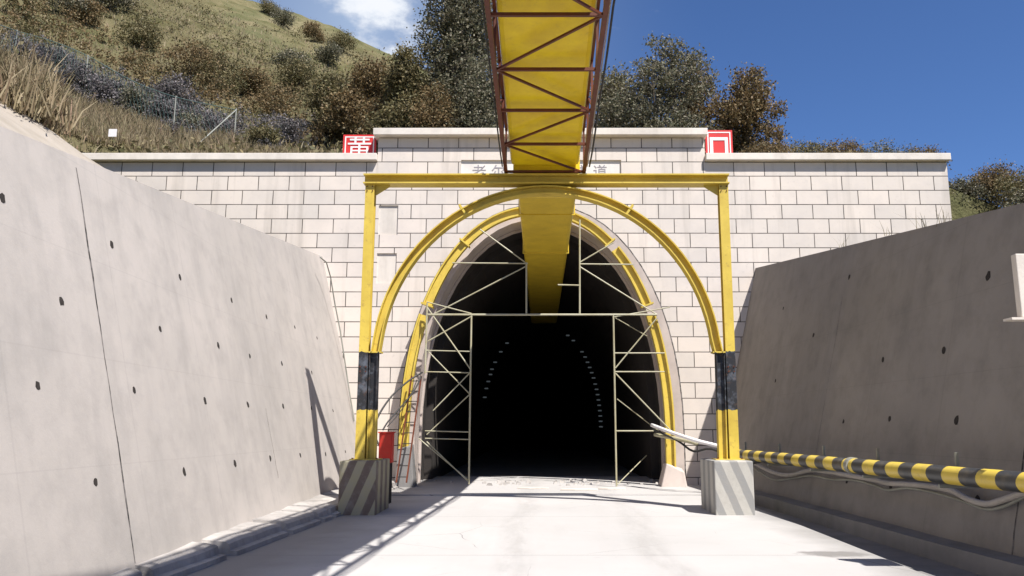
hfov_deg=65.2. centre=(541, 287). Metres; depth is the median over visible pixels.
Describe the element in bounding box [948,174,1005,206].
shrub
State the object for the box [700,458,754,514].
footing block
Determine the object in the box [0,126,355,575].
retaining wall
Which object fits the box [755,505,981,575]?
gutter
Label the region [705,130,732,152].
sign board
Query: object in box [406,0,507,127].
tree
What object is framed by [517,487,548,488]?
concrete slab
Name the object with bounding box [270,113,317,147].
shrub
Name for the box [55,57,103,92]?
shrub
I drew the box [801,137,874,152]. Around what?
shrub
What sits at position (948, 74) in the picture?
sky
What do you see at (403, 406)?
hose
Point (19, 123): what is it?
wall shoulder
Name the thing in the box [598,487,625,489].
concrete slab
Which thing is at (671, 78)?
tree
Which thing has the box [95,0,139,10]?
shrub
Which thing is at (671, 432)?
pipe
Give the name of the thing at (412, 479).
footing block
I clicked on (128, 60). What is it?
hill brush
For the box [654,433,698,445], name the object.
pipe
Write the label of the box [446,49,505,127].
tree
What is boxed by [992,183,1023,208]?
shrub
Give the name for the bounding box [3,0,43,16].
shrub
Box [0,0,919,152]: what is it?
hill scrub
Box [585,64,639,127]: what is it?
tree
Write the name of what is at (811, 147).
shrub
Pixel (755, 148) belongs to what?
shrub
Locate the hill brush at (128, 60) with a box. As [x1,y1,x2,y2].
[0,0,426,127]
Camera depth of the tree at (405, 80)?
29.45 m
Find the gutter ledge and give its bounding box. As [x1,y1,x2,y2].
[754,489,1023,575]
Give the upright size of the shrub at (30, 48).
2.382 m
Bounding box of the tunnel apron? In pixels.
[392,476,700,495]
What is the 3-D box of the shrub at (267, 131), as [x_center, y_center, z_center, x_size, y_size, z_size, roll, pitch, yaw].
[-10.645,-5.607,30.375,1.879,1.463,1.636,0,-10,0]
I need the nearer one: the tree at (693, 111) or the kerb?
the kerb
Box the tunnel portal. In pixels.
[82,128,951,484]
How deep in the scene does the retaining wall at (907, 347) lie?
13.94 m
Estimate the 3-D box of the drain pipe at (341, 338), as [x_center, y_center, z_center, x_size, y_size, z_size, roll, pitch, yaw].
[-5.914,1.494,22.856,0.280,4.563,1.650,-6,-12,30]
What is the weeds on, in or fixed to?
on the retaining wall at (907, 347)
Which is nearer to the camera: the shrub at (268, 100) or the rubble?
the rubble
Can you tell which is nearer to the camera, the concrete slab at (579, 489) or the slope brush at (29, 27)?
the concrete slab at (579, 489)
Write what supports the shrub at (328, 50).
on the hillside
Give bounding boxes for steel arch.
[398,207,675,466]
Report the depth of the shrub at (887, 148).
27.88 m
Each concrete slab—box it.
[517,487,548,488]
[560,488,597,490]
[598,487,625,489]
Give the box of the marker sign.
[108,129,116,138]
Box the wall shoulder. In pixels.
[0,101,103,167]
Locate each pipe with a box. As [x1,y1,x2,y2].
[320,257,354,420]
[650,423,716,447]
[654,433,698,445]
[739,442,1023,492]
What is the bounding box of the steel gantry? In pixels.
[349,173,744,459]
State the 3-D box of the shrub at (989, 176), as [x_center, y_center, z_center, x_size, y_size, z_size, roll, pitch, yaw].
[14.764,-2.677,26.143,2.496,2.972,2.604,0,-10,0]
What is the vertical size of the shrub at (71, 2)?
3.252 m
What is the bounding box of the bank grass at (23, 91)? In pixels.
[0,24,258,150]
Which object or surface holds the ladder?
on the tunnel apron
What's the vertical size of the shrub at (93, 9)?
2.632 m
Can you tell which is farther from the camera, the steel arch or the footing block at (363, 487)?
the steel arch
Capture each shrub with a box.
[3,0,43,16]
[7,34,62,65]
[26,43,79,72]
[41,0,103,19]
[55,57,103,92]
[60,0,111,25]
[84,67,128,102]
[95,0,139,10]
[110,80,159,117]
[111,10,169,49]
[138,94,192,124]
[149,71,209,111]
[150,36,230,92]
[169,108,213,131]
[187,47,257,98]
[196,114,241,132]
[223,58,276,97]
[239,120,288,145]
[244,80,305,117]
[255,0,282,15]
[266,45,315,75]
[267,5,298,29]
[267,53,324,92]
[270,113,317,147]
[294,114,341,147]
[297,19,328,43]
[309,41,344,66]
[322,26,358,51]
[736,137,794,152]
[784,137,836,152]
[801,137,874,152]
[852,138,926,152]
[898,139,952,169]
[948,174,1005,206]
[949,154,1023,207]
[983,166,1023,210]
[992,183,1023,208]
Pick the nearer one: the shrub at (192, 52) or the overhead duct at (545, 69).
the overhead duct at (545, 69)
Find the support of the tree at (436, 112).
on the hillside
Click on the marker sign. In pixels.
(112, 133)
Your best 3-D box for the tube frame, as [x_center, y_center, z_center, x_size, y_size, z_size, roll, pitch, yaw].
[0.130,1.862,23.576,7.206,7.674,1.242,0,-10,0]
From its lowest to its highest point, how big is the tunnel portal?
11.300 m
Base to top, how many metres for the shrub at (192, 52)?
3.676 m
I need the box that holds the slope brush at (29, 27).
[0,0,421,125]
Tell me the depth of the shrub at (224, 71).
45.34 m
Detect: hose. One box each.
[377,372,422,445]
[382,376,421,429]
[387,380,416,426]
[753,464,1023,506]
[753,467,1023,510]
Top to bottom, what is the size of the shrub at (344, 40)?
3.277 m
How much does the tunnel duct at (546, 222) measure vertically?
1.034 m
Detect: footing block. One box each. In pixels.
[338,458,389,514]
[395,444,416,486]
[658,463,686,486]
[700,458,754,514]
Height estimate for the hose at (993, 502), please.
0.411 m
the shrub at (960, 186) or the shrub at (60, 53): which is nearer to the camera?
the shrub at (960, 186)
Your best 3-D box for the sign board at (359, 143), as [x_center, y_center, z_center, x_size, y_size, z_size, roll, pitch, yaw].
[-5.720,-4.364,25.522,1.040,0.824,0.778,0,-10,0]
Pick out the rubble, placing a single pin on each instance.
(504, 482)
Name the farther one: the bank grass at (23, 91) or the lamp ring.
the lamp ring
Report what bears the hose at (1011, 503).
hanging from the striped pipe at (957, 476)
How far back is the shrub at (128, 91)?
35.38 m
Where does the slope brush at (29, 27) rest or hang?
on the hillside
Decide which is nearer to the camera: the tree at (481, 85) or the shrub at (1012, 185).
the shrub at (1012, 185)
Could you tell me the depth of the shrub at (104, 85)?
35.38 m
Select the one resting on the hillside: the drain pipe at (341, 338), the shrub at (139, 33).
the shrub at (139, 33)
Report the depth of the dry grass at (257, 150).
28.28 m
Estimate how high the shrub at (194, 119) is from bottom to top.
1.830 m
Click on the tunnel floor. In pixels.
(541, 455)
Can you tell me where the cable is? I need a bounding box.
[653,428,760,463]
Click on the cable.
(689, 449)
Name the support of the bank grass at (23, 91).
on the hillside
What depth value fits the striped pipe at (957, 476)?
11.63 m
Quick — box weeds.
[833,204,949,247]
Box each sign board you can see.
[343,135,376,152]
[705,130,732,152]
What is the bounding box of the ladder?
[395,376,421,482]
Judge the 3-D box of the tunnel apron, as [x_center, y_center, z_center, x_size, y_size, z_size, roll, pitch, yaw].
[-0.900,5.861,23.387,12.200,0.305,6.900,0,-10,0]
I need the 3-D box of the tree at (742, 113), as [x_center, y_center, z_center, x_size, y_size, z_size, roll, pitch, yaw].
[7.647,-6.031,29.988,3.325,5.312,3.510,7,-12,-35]
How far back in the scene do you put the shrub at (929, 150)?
27.71 m
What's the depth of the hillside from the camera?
59.42 m
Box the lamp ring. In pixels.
[483,335,602,426]
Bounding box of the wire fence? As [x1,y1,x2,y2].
[0,25,236,143]
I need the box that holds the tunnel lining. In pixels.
[418,229,664,481]
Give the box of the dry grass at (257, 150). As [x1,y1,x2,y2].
[0,9,377,152]
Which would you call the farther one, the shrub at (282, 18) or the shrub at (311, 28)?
the shrub at (282, 18)
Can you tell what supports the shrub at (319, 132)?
on the hillside
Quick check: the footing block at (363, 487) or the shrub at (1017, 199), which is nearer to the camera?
the footing block at (363, 487)
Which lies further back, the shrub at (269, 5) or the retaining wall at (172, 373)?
the shrub at (269, 5)
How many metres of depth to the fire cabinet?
18.25 m
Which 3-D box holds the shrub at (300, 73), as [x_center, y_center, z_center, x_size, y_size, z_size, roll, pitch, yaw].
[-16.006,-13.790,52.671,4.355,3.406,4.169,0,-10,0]
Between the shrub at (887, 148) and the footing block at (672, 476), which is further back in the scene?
the shrub at (887, 148)
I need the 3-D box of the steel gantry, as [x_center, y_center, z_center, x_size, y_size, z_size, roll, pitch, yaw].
[0.120,0.543,17.167,8.120,6.145,0.440,0,-10,0]
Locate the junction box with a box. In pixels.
[1003,254,1023,321]
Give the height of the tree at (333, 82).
4.016 m
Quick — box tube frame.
[419,220,670,485]
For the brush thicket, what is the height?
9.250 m
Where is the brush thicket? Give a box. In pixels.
[0,28,333,149]
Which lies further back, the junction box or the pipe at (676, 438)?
the pipe at (676, 438)
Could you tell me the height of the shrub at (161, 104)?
1.921 m
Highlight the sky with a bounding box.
[250,0,1023,207]
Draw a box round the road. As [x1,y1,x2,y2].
[184,496,927,575]
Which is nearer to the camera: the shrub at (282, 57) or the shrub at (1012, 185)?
the shrub at (1012, 185)
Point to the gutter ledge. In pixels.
(974, 559)
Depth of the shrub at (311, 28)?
84.17 m
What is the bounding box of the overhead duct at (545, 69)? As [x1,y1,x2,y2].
[481,0,615,172]
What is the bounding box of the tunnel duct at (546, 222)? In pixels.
[513,158,579,322]
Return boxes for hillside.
[0,0,996,219]
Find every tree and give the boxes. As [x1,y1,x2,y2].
[293,65,357,148]
[315,48,399,154]
[359,36,431,150]
[404,71,463,127]
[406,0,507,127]
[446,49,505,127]
[585,33,724,153]
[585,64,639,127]
[669,51,725,127]
[692,61,791,152]
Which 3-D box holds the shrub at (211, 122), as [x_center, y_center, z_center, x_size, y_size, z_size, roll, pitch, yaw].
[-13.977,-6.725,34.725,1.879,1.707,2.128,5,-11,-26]
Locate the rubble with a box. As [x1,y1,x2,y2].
[417,478,657,485]
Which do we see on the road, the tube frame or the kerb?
the kerb
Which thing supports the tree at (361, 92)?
on the hillside
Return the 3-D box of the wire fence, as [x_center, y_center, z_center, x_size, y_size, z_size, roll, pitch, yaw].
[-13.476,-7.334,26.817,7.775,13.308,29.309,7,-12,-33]
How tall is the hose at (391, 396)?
2.127 m
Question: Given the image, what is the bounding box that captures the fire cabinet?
[378,432,395,503]
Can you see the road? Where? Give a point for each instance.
(544, 536)
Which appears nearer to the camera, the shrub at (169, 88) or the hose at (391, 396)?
the hose at (391, 396)
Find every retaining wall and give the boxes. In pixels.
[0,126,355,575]
[736,203,1023,557]
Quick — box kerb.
[107,479,398,575]
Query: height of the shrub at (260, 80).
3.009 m
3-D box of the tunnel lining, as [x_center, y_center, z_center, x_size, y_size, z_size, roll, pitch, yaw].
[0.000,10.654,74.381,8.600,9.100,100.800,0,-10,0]
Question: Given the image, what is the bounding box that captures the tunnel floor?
[443,435,638,475]

